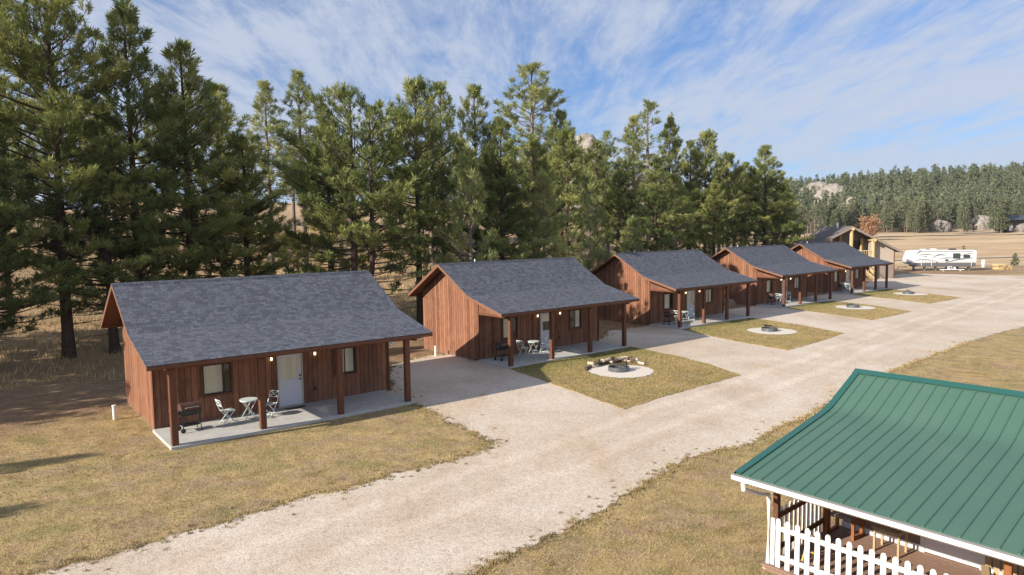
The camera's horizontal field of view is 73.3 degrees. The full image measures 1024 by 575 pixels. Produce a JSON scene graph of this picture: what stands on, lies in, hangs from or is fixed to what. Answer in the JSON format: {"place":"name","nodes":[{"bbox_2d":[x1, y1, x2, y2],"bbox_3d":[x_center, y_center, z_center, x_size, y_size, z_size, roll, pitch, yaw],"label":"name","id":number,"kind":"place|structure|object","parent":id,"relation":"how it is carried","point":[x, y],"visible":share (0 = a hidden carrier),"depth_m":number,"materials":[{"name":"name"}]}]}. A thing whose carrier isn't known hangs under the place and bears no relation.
{"place":"outdoors","nodes":[
{"label":"outdoors","id":0,"kind":"place"},
{"bbox_2d":[0,227,602,388],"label":"tall dry grass","id":1,"kind":"structure","parent":0,"point":[104,339],"depth_m":41.43,"materials":[{"name":"beige plant"}]},
{"bbox_2d":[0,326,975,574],"bbox_3d":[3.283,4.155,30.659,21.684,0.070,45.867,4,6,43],"label":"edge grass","id":2,"kind":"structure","parent":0,"point":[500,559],"depth_m":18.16,"materials":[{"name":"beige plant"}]},
{"bbox_2d":[0,185,1023,574],"bbox_3d":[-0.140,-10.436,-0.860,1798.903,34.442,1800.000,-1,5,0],"label":"ground","id":3,"kind":"structure","parent":0,"point":[26,403],"depth_m":20.30,"materials":[{"name":"beige plant"}]},
{"bbox_2d":[0,165,34,343],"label":"pine tree","id":4,"kind":"object","parent":3,"relation":"on","point":[27,252],"visible":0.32,"depth_m":35.03,"materials":[{"name":"green plant"}]},
{"bbox_2d":[0,6,51,317],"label":"pine tree","id":5,"kind":"object","parent":3,"relation":"on","point":[29,142],"visible":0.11,"depth_m":44.65,"materials":[{"name":"green plant"}]},
{"bbox_2d":[8,97,72,225],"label":"pine tree","id":6,"kind":"object","parent":3,"relation":"on","point":[24,140],"visible":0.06,"depth_m":65.60,"materials":[{"name":"green plant"}]},
{"bbox_2d":[0,102,85,352],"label":"pine tree","id":7,"kind":"object","parent":3,"relation":"on","point":[38,298],"visible":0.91,"depth_m":33.99,"materials":[{"name":"green plant"}]},
{"bbox_2d":[0,0,155,358],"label":"pine tree","id":8,"kind":"object","parent":3,"relation":"on","point":[25,50],"visible":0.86,"depth_m":35.42,"materials":[{"name":"green plant"}]},
{"bbox_2d":[13,118,189,353],"bbox_3d":[-22.416,-2.690,37.985,9.418,13.333,9.345,3,6,41],"label":"pine tree","id":9,"kind":"object","parent":3,"relation":"on","point":[90,292],"visible":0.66,"depth_m":37.17,"materials":[{"name":"green plant"}]},
{"bbox_2d":[31,0,219,335],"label":"pine tree","id":10,"kind":"object","parent":3,"relation":"on","point":[123,13],"visible":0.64,"depth_m":38.51,"materials":[{"name":"green plant"}]},
{"bbox_2d":[135,82,183,251],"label":"pine tree","id":11,"kind":"object","parent":3,"relation":"on","point":[148,129],"visible":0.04,"depth_m":66.64,"materials":[{"name":"green plant"}]},
{"bbox_2d":[108,36,262,281],"bbox_3d":[-20.088,-5.641,41.868,10.091,18.655,10.012,-1,5,-7],"label":"pine tree","id":12,"kind":"object","parent":3,"relation":"on","point":[218,223],"visible":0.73,"depth_m":40.58,"materials":[{"name":"green plant"}]},
{"bbox_2d":[156,81,293,276],"bbox_3d":[-20.605,-5.880,48.445,8.810,17.246,9.766,-4,6,-36],"label":"pine tree","id":13,"kind":"object","parent":3,"relation":"on","point":[219,136],"visible":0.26,"depth_m":47.94,"materials":[{"name":"green plant"}]},
{"bbox_2d":[178,130,320,277],"bbox_3d":[-16.451,-3.083,42.611,8.961,13.278,7.861,-3,5,-28],"label":"pine tree","id":14,"kind":"object","parent":3,"relation":"on","point":[270,228],"visible":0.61,"depth_m":41.97,"materials":[{"name":"green plant"}]},
{"bbox_2d":[100,270,432,450],"bbox_3d":[-9.818,2.122,27.550,10.290,5.106,8.470,-5,6,-39],"label":"cabin","id":15,"kind":"object","parent":3,"relation":"on","point":[317,344],"visible":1,"depth_m":25.70,"materials":[{"name":"brown wood"}]},
{"bbox_2d":[168,400,201,433],"bbox_3d":[-11.055,4.381,23.398,1.020,1.022,0.570,-5,6,-43],"label":"barrel grill","id":16,"kind":"object","parent":15,"relation":"on","point":[190,408],"visible":0.88,"depth_m":23.34,"materials":[{"name":"black metal"}]},
{"bbox_2d":[200,362,233,397],"bbox_3d":[-10.714,3.302,24.981,1.130,1.250,0.145,-5,6,-39],"label":"window","id":17,"kind":"structure","parent":15,"relation":"in","point":[217,379],"depth_m":25.00,"materials":[{"name":"brown glass"}]},
{"bbox_2d":[215,399,236,424],"bbox_3d":[-10.123,4.363,24.341,0.566,0.893,0.432,-5,7,-45],"label":"folding chair","id":18,"kind":"object","parent":15,"relation":"on","point":[227,410],"visible":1,"depth_m":24.29,"materials":[{"name":"silver metal"}]},
{"bbox_2d":[239,397,257,420],"bbox_3d":[-9.510,4.388,24.880,0.620,0.731,0.620,-5,6,-39],"label":"bistro table","id":19,"kind":"object","parent":15,"relation":"on","point":[247,399],"visible":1,"depth_m":24.78,"materials":[{"name":"silver metal"}]},
{"bbox_2d":[266,390,278,417],"bbox_3d":[-8.877,4.269,25.276,0.432,0.893,0.567,1,5,19],"label":"folding chair","id":20,"kind":"object","parent":15,"relation":"on","point":[270,403],"visible":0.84,"depth_m":25.35,"materials":[{"name":"silver metal"}]},
{"bbox_2d":[276,353,303,407],"bbox_3d":[-8.587,3.560,26.678,1.000,2.050,0.110,-5,6,-39],"label":"door","id":21,"kind":"structure","parent":15,"relation":"in","point":[289,367],"depth_m":26.69,"materials":[{"name":"white paint"}]},
{"bbox_2d":[332,346,357,376],"bbox_3d":[-6.835,2.969,28.082,1.050,1.200,0.145,-5,6,-39],"label":"window","id":22,"kind":"structure","parent":15,"relation":"in","point":[349,353],"depth_m":28.21,"materials":[{"name":"brown metal"}]},
{"bbox_2d":[238,79,303,274],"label":"pine tree","id":23,"kind":"object","parent":3,"relation":"on","point":[263,99],"visible":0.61,"depth_m":61.55,"materials":[{"name":"green plant"}]},
{"bbox_2d":[275,149,300,231],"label":"pine tree","id":24,"kind":"object","parent":3,"relation":"on","point":[293,196],"visible":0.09,"depth_m":81.06,"materials":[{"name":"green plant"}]},
{"bbox_2d":[260,69,334,267],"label":"pine tree","id":25,"kind":"object","parent":3,"relation":"on","point":[300,118],"visible":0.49,"depth_m":62.33,"materials":[{"name":"green plant"}]},
{"bbox_2d":[264,122,398,273],"bbox_3d":[-14.077,-5.096,51.584,9.345,14.931,9.418,2,5,31],"label":"pine tree","id":26,"kind":"object","parent":3,"relation":"on","point":[294,246],"visible":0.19,"depth_m":50.84,"materials":[{"name":"green plant"}]},
{"bbox_2d":[258,80,438,310],"bbox_3d":[-9.861,-4.631,42.843,10.377,16.637,9.572,-1,5,3],"label":"pine tree","id":27,"kind":"object","parent":3,"relation":"on","point":[348,175],"visible":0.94,"depth_m":41.37,"materials":[{"name":"green plant"}]},
{"bbox_2d":[332,149,368,257],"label":"pine tree","id":28,"kind":"object","parent":3,"relation":"on","point":[357,160],"visible":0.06,"depth_m":74.27,"materials":[{"name":"green plant"}]},
{"bbox_2d":[361,73,468,325],"bbox_3d":[-6.786,-5.545,46.719,7.595,17.706,7.345,1,5,17],"label":"pine tree","id":29,"kind":"object","parent":3,"relation":"on","point":[413,90],"visible":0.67,"depth_m":45.99,"materials":[{"name":"green plant"}]},
{"bbox_2d":[410,80,471,261],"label":"pine tree","id":30,"kind":"object","parent":3,"relation":"on","point":[441,92],"visible":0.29,"depth_m":51.76,"materials":[{"name":"green plant"}]},
{"bbox_2d":[434,140,500,262],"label":"pine tree","id":31,"kind":"object","parent":3,"relation":"on","point":[471,162],"visible":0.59,"depth_m":44.38,"materials":[{"name":"green plant"}]},
{"bbox_2d":[431,83,523,261],"bbox_3d":[-2.480,-5.858,49.602,7.103,17.708,6.408,-3,5,-26],"label":"pine tree","id":32,"kind":"object","parent":3,"relation":"on","point":[473,91],"visible":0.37,"depth_m":48.77,"materials":[{"name":"green plant"}]},
{"bbox_2d":[455,115,556,260],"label":"pine tree","id":33,"kind":"object","parent":3,"relation":"on","point":[508,163],"visible":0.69,"depth_m":47.77,"materials":[{"name":"green plant"}]},
{"bbox_2d":[408,257,639,367],"bbox_3d":[0.693,0.929,39.633,10.290,5.219,8.470,-5,6,-40],"label":"cabin","id":34,"kind":"object","parent":3,"relation":"on","point":[474,310],"visible":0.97,"depth_m":37.78,"materials":[{"name":"brown wood"}]},
{"bbox_2d":[491,340,507,360],"bbox_3d":[-0.547,3.242,35.521,0.570,1.022,1.020,4,6,43],"label":"barrel grill","id":35,"kind":"object","parent":34,"relation":"on","point":[500,345],"visible":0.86,"depth_m":35.41,"materials":[{"name":"black metal"}]},
{"bbox_2d":[502,316,517,339],"bbox_3d":[-0.142,2.166,37.046,1.130,1.250,0.145,-5,6,-40],"label":"window","id":36,"kind":"structure","parent":34,"relation":"in","point":[515,318],"depth_m":37.01,"materials":[{"name":"brown metal"}]},
{"bbox_2d":[540,312,548,349],"bbox_3d":[1.943,2.421,38.796,1.000,2.050,0.100,-5,6,-40],"label":"door","id":37,"kind":"structure","parent":34,"relation":"in","point":[544,317],"depth_m":38.68,"materials":[{"name":"white paint"}]},
{"bbox_2d":[569,308,581,329],"bbox_3d":[3.666,1.827,40.237,1.050,1.200,0.145,-5,6,-40],"label":"window","id":38,"kind":"structure","parent":34,"relation":"in","point":[575,315],"depth_m":40.30,"materials":[{"name":"brown metal"}]},
{"bbox_2d":[491,60,576,252],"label":"pine tree","id":39,"kind":"object","parent":3,"relation":"on","point":[534,90],"visible":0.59,"depth_m":72.37,"materials":[{"name":"green plant"}]},
{"bbox_2d":[494,130,583,265],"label":"pine tree","id":40,"kind":"object","parent":3,"relation":"on","point":[534,141],"visible":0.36,"depth_m":53.15,"materials":[{"name":"green plant"}]},
{"bbox_2d":[516,167,581,263],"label":"pine tree","id":41,"kind":"object","parent":3,"relation":"on","point":[543,184],"visible":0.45,"depth_m":49.50,"materials":[{"name":"green plant"}]},
{"bbox_2d":[537,108,585,254],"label":"pine tree","id":42,"kind":"object","parent":3,"relation":"on","point":[559,114],"visible":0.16,"depth_m":76.45,"materials":[{"name":"green plant"}]},
{"bbox_2d":[538,127,605,257],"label":"pine tree","id":43,"kind":"object","parent":3,"relation":"on","point":[563,140],"visible":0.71,"depth_m":64.49,"materials":[{"name":"green plant"}]},
{"bbox_2d":[563,133,605,211],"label":"rock outcrop","id":44,"kind":"object","parent":3,"relation":"on","point":[586,142],"visible":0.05,"depth_m":324.03,"materials":[{"name":"beige stone"}]},
{"bbox_2d":[567,168,614,270],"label":"pine tree","id":45,"kind":"object","parent":3,"relation":"on","point":[599,253],"visible":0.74,"depth_m":59.34,"materials":[{"name":"green plant"}]},
{"bbox_2d":[568,139,627,267],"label":"pine tree","id":46,"kind":"object","parent":3,"relation":"on","point":[603,167],"visible":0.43,"depth_m":72.87,"materials":[{"name":"green plant"}]},
{"bbox_2d":[594,129,623,253],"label":"pine tree","id":47,"kind":"object","parent":3,"relation":"on","point":[610,150],"visible":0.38,"depth_m":90.37,"materials":[{"name":"green plant"}]},
{"bbox_2d":[587,171,650,259],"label":"pine tree","id":48,"kind":"object","parent":3,"relation":"on","point":[621,178],"visible":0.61,"depth_m":69.06,"materials":[{"name":"green plant"}]},
{"bbox_2d":[609,215,645,253],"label":"pine tree","id":49,"kind":"object","parent":3,"relation":"on","point":[633,222],"visible":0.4,"depth_m":63.58,"materials":[{"name":"green plant"}]},
{"bbox_2d":[606,115,654,213],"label":"pine tree","id":50,"kind":"object","parent":3,"relation":"on","point":[627,130],"visible":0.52,"depth_m":76.50,"materials":[{"name":"green plant"}]},
{"bbox_2d":[616,98,678,251],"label":"pine tree","id":51,"kind":"object","parent":3,"relation":"on","point":[649,105],"visible":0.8,"depth_m":74.40,"materials":[{"name":"green plant"}]},
{"bbox_2d":[619,156,691,251],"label":"pine tree","id":52,"kind":"object","parent":3,"relation":"on","point":[651,194],"visible":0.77,"depth_m":66.86,"materials":[{"name":"green plant"}]},
{"bbox_2d":[636,112,701,250],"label":"pine tree","id":53,"kind":"object","parent":3,"relation":"on","point":[674,150],"visible":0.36,"depth_m":76.49,"materials":[{"name":"green plant"}]},
{"bbox_2d":[590,249,758,328],"bbox_3d":[12.063,-0.256,52.169,10.290,5.219,8.470,-5,6,-40],"label":"cabin","id":54,"kind":"object","parent":3,"relation":"on","point":[658,283],"visible":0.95,"depth_m":50.13,"materials":[{"name":"brown wood"}]},
{"bbox_2d":[664,292,673,309],"bbox_3d":[11.232,0.982,49.577,1.130,1.250,0.145,-5,6,-40],"label":"window","id":55,"kind":"structure","parent":54,"relation":"in","point":[667,296],"depth_m":49.64,"materials":[{"name":"brown metal"}]},
{"bbox_2d":[686,290,694,317],"bbox_3d":[13.317,1.236,51.333,1.000,2.050,0.110,-5,6,-40],"label":"door","id":56,"kind":"structure","parent":54,"relation":"in","point":[690,297],"depth_m":51.35,"materials":[{"name":"white paint"}]},
{"bbox_2d":[646,173,709,249],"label":"pine tree","id":57,"kind":"object","parent":3,"relation":"on","point":[674,180],"visible":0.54,"depth_m":69.02,"materials":[{"name":"green plant"}]},
{"bbox_2d":[671,139,716,249],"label":"pine tree","id":58,"kind":"object","parent":3,"relation":"on","point":[690,144],"visible":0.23,"depth_m":80.51,"materials":[{"name":"green plant"}]},
{"bbox_2d":[677,128,739,253],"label":"pine tree","id":59,"kind":"object","parent":3,"relation":"on","point":[706,137],"visible":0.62,"depth_m":78.62,"materials":[{"name":"green plant"}]},
{"bbox_2d":[685,178,744,256],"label":"pine tree","id":60,"kind":"object","parent":3,"relation":"on","point":[713,241],"visible":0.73,"depth_m":73.23,"materials":[{"name":"green plant"}]},
{"bbox_2d":[701,151,761,246],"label":"pine tree","id":61,"kind":"object","parent":3,"relation":"on","point":[736,172],"visible":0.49,"depth_m":82.28,"materials":[{"name":"green plant"}]},
{"bbox_2d":[726,161,762,244],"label":"pine tree","id":62,"kind":"object","parent":3,"relation":"on","point":[745,167],"visible":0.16,"depth_m":91.08,"materials":[{"name":"green plant"}]},
{"bbox_2d":[723,144,813,248],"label":"pine tree","id":63,"kind":"object","parent":3,"relation":"on","point":[768,175],"visible":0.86,"depth_m":84.65,"materials":[{"name":"green plant"}]},
{"bbox_2d":[710,245,838,307],"bbox_3d":[23.539,-1.347,63.545,10.290,5.219,8.470,-5,6,-40],"label":"cabin","id":64,"kind":"object","parent":3,"relation":"on","point":[783,270],"visible":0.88,"depth_m":61.29,"materials":[{"name":"brown wood"}]},
{"bbox_2d":[761,182,805,246],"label":"pine tree","id":65,"kind":"object","parent":3,"relation":"on","point":[792,212],"visible":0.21,"depth_m":91.11,"materials":[{"name":"green plant"}]},
{"bbox_2d":[817,196,828,225],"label":"hill pine","id":66,"kind":"object","parent":3,"relation":"on","point":[821,208],"visible":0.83,"depth_m":245.57,"materials":[{"name":"green plant"}]},
{"bbox_2d":[813,183,843,204],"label":"rock outcrop","id":67,"kind":"object","parent":3,"relation":"on","point":[834,188],"visible":0.2,"depth_m":342.35,"materials":[{"name":"beige stone"}]},
{"bbox_2d":[791,241,892,293],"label":"cabin","id":68,"kind":"object","parent":3,"relation":"on","point":[849,262],"visible":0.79,"depth_m":71.86,"materials":[{"name":"brown wood"}]},
{"bbox_2d":[794,222,902,278],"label":"two storey building","id":69,"kind":"structure","parent":3,"relation":"on","point":[867,244],"depth_m":88.51,"materials":[{"name":"brown wood"}]},
{"bbox_2d":[850,197,862,228],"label":"hill pine","id":70,"kind":"object","parent":3,"relation":"on","point":[859,211],"visible":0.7,"depth_m":253.12,"materials":[{"name":"green plant"}]},
{"bbox_2d":[856,213,882,235],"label":"tree","id":71,"kind":"object","parent":3,"relation":"on","point":[870,225],"visible":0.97,"depth_m":194.32,"materials":[{"name":"orange plant"}]},
{"bbox_2d":[731,368,1023,574],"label":"green roofed house","id":72,"kind":"structure","parent":3,"relation":"on","point":[934,468],"depth_m":13.12,"materials":[{"name":"metal"}]},
{"bbox_2d":[780,499,823,554],"bbox_3d":[5.994,4.862,14.322,2.100,1.055,0.065,-5,6,-40],"label":"railing","id":73,"kind":"object","parent":72,"relation":"on","point":[794,507],"visible":0.47,"depth_m":14.32,"materials":[{"name":"white paint"}]},
{"bbox_2d":[828,509,863,540],"bbox_3d":[7.212,4.871,14.903,0.540,0.950,0.610,-5,6,-40],"label":"wooden armchair","id":74,"kind":"object","parent":72,"relation":"on","point":[837,515],"visible":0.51,"depth_m":14.84,"materials":[{"name":"brown wood"}]},
{"bbox_2d":[770,517,948,574],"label":"railing","id":75,"kind":"object","parent":72,"relation":"on","point":[776,557],"visible":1,"depth_m":12.84,"materials":[{"name":"white paint"}]},
{"bbox_2d":[872,523,907,558],"bbox_3d":[7.735,5.144,14.085,0.500,0.525,0.510,-5,6,-40],"label":"slatted stool","id":76,"kind":"object","parent":72,"relation":"on","point":[886,530],"visible":0.63,"depth_m":14.01,"materials":[{"name":"brown wood"}]},
{"bbox_2d":[920,536,984,569],"bbox_3d":[8.732,4.380,13.606,0.070,2.100,1.130,-5,6,-40],"label":"door","id":77,"kind":"structure","parent":72,"relation":"in","point":[938,548],"depth_m":13.67,"materials":[{"name":"white wood"}]},
{"bbox_2d":[981,555,1023,574],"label":"wooden deck chair","id":78,"kind":"object","parent":72,"relation":"on","point":[986,569],"visible":0.47,"depth_m":12.30,"materials":[{"name":"brown wood"}]},
{"bbox_2d":[881,189,893,231],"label":"hill pine","id":79,"kind":"object","parent":3,"relation":"on","point":[888,207],"visible":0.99,"depth_m":243.45,"materials":[{"name":"green plant"}]},
{"bbox_2d":[770,161,1023,221],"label":"wood","id":80,"kind":"object","parent":3,"relation":"on","point":[954,182],"visible":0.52,"depth_m":341.16,"materials":[{"name":"green plant"}]},
{"bbox_2d":[899,194,909,231],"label":"hill pine","id":81,"kind":"object","parent":3,"relation":"on","point":[903,223],"visible":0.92,"depth_m":245.39,"materials":[{"name":"green plant"}]},
{"bbox_2d":[907,198,922,232],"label":"hill pine","id":82,"kind":"object","parent":3,"relation":"on","point":[915,204],"visible":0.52,"depth_m":239.57,"materials":[{"name":"green plant"}]},
{"bbox_2d":[917,196,926,232],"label":"hill pine","id":83,"kind":"object","parent":3,"relation":"on","point":[921,212],"visible":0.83,"depth_m":234.60,"materials":[{"name":"green plant"}]},
{"bbox_2d":[920,189,931,232],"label":"hill pine","id":84,"kind":"object","parent":3,"relation":"on","point":[926,203],"visible":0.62,"depth_m":236.80,"materials":[{"name":"green plant"}]},
{"bbox_2d":[897,248,976,270],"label":"travel trailer","id":85,"kind":"object","parent":3,"relation":"on","point":[952,258],"visible":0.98,"depth_m":101.97,"materials":[{"name":"white metal"}]},
{"bbox_2d":[928,220,951,231],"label":"rock outcrop","id":86,"kind":"object","parent":3,"relation":"on","point":[944,226],"visible":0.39,"depth_m":248.78,"materials":[{"name":"beige stone"}]},
{"bbox_2d":[941,197,953,223],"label":"hill pine","id":87,"kind":"object","parent":3,"relation":"on","point":[947,204],"visible":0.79,"depth_m":260.98,"materials":[{"name":"green plant"}]},
{"bbox_2d":[956,196,969,231],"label":"hill pine","id":88,"kind":"object","parent":3,"relation":"on","point":[961,211],"visible":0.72,"depth_m":240.80,"materials":[{"name":"green plant"}]},
{"bbox_2d":[961,207,972,230],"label":"hill pine","id":89,"kind":"object","parent":3,"relation":"on","point":[967,224],"visible":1,"depth_m":237.66,"materials":[{"name":"green plant"}]},
{"bbox_2d":[970,215,990,229],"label":"rock outcrop","id":90,"kind":"object","parent":3,"relation":"on","point":[981,222],"visible":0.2,"depth_m":258.00,"materials":[{"name":"beige stone"}]},
{"bbox_2d":[989,198,998,232],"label":"hill pine","id":91,"kind":"object","parent":3,"relation":"on","point":[992,221],"visible":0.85,"depth_m":234.75,"materials":[{"name":"green plant"}]},
{"bbox_2d":[995,199,1007,232],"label":"hill pine","id":92,"kind":"object","parent":3,"relation":"on","point":[1003,219],"visible":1,"depth_m":231.26,"materials":[{"name":"green plant"}]},
{"bbox_2d":[995,215,1023,231],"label":"dark shed","id":93,"kind":"structure","parent":3,"relation":"on","point":[1015,220],"depth_m":235.11,"materials":[{"name":"grey metal"}]},
{"bbox_2d":[0,0,1023,207],"label":"sky","id":94,"kind":"structure","parent":0,"point":[838,87],"materials":[{"name":"blue"}]},
{"bbox_2d":[33,274,1023,574],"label":"gravel road","id":95,"kind":"structure","parent":0,"point":[567,452],"depth_m":22.03,"materials":[{"name":"beige gravel"}]},
{"bbox_2d":[14,315,912,574],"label":"pebbles","id":96,"kind":"object","parent":95,"relation":"on","point":[479,456],"visible":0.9,"depth_m":19.12,"materials":[{"name":"grey stone"}]},
{"bbox_2d":[509,346,740,409],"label":"lawn","id":97,"kind":"structure","parent":95,"relation":"on","point":[675,382],"depth_m":31.11,"materials":[{"name":"green plant"}]},
{"bbox_2d":[589,365,653,377],"bbox_3d":[5.203,3.968,32.634,3.072,0.001,3.066,-1,5,0],"label":"gravel pad","id":98,"kind":"object","parent":97,"relation":"on","point":[637,371],"visible":0.76,"depth_m":32.39,"materials":[{"name":"grey gravel"}]},
{"bbox_2d":[608,361,629,372],"bbox_3d":[5.161,3.742,32.778,1.160,0.420,0.998,-1,5,-3],"label":"fire pit","id":99,"kind":"object","parent":98,"relation":"on","point":[620,368],"visible":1,"depth_m":32.64,"materials":[{"name":"metal"}]},
{"bbox_2d":[682,318,843,349],"bbox_3d":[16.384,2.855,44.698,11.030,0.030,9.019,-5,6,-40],"label":"lawn","id":100,"kind":"structure","parent":95,"relation":"on","point":[753,340],"depth_m":43.35,"materials":[{"name":"green plant"}]},
{"bbox_2d":[746,328,796,334],"bbox_3d":[16.863,2.822,44.646,3.083,0.001,3.137,-1,5,0],"label":"gravel pad","id":101,"kind":"object","parent":100,"relation":"on","point":[781,331],"visible":0.81,"depth_m":44.38,"materials":[{"name":"grey gravel"}]},
{"bbox_2d":[786,301,910,319],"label":"lawn","id":102,"kind":"structure","parent":95,"relation":"on","point":[878,309],"depth_m":54.77,"materials":[{"name":"green plant"}]},
{"bbox_2d":[851,289,960,303],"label":"lawn","id":103,"kind":"structure","parent":95,"relation":"on","point":[903,296],"depth_m":65.23,"materials":[{"name":"green plant"}]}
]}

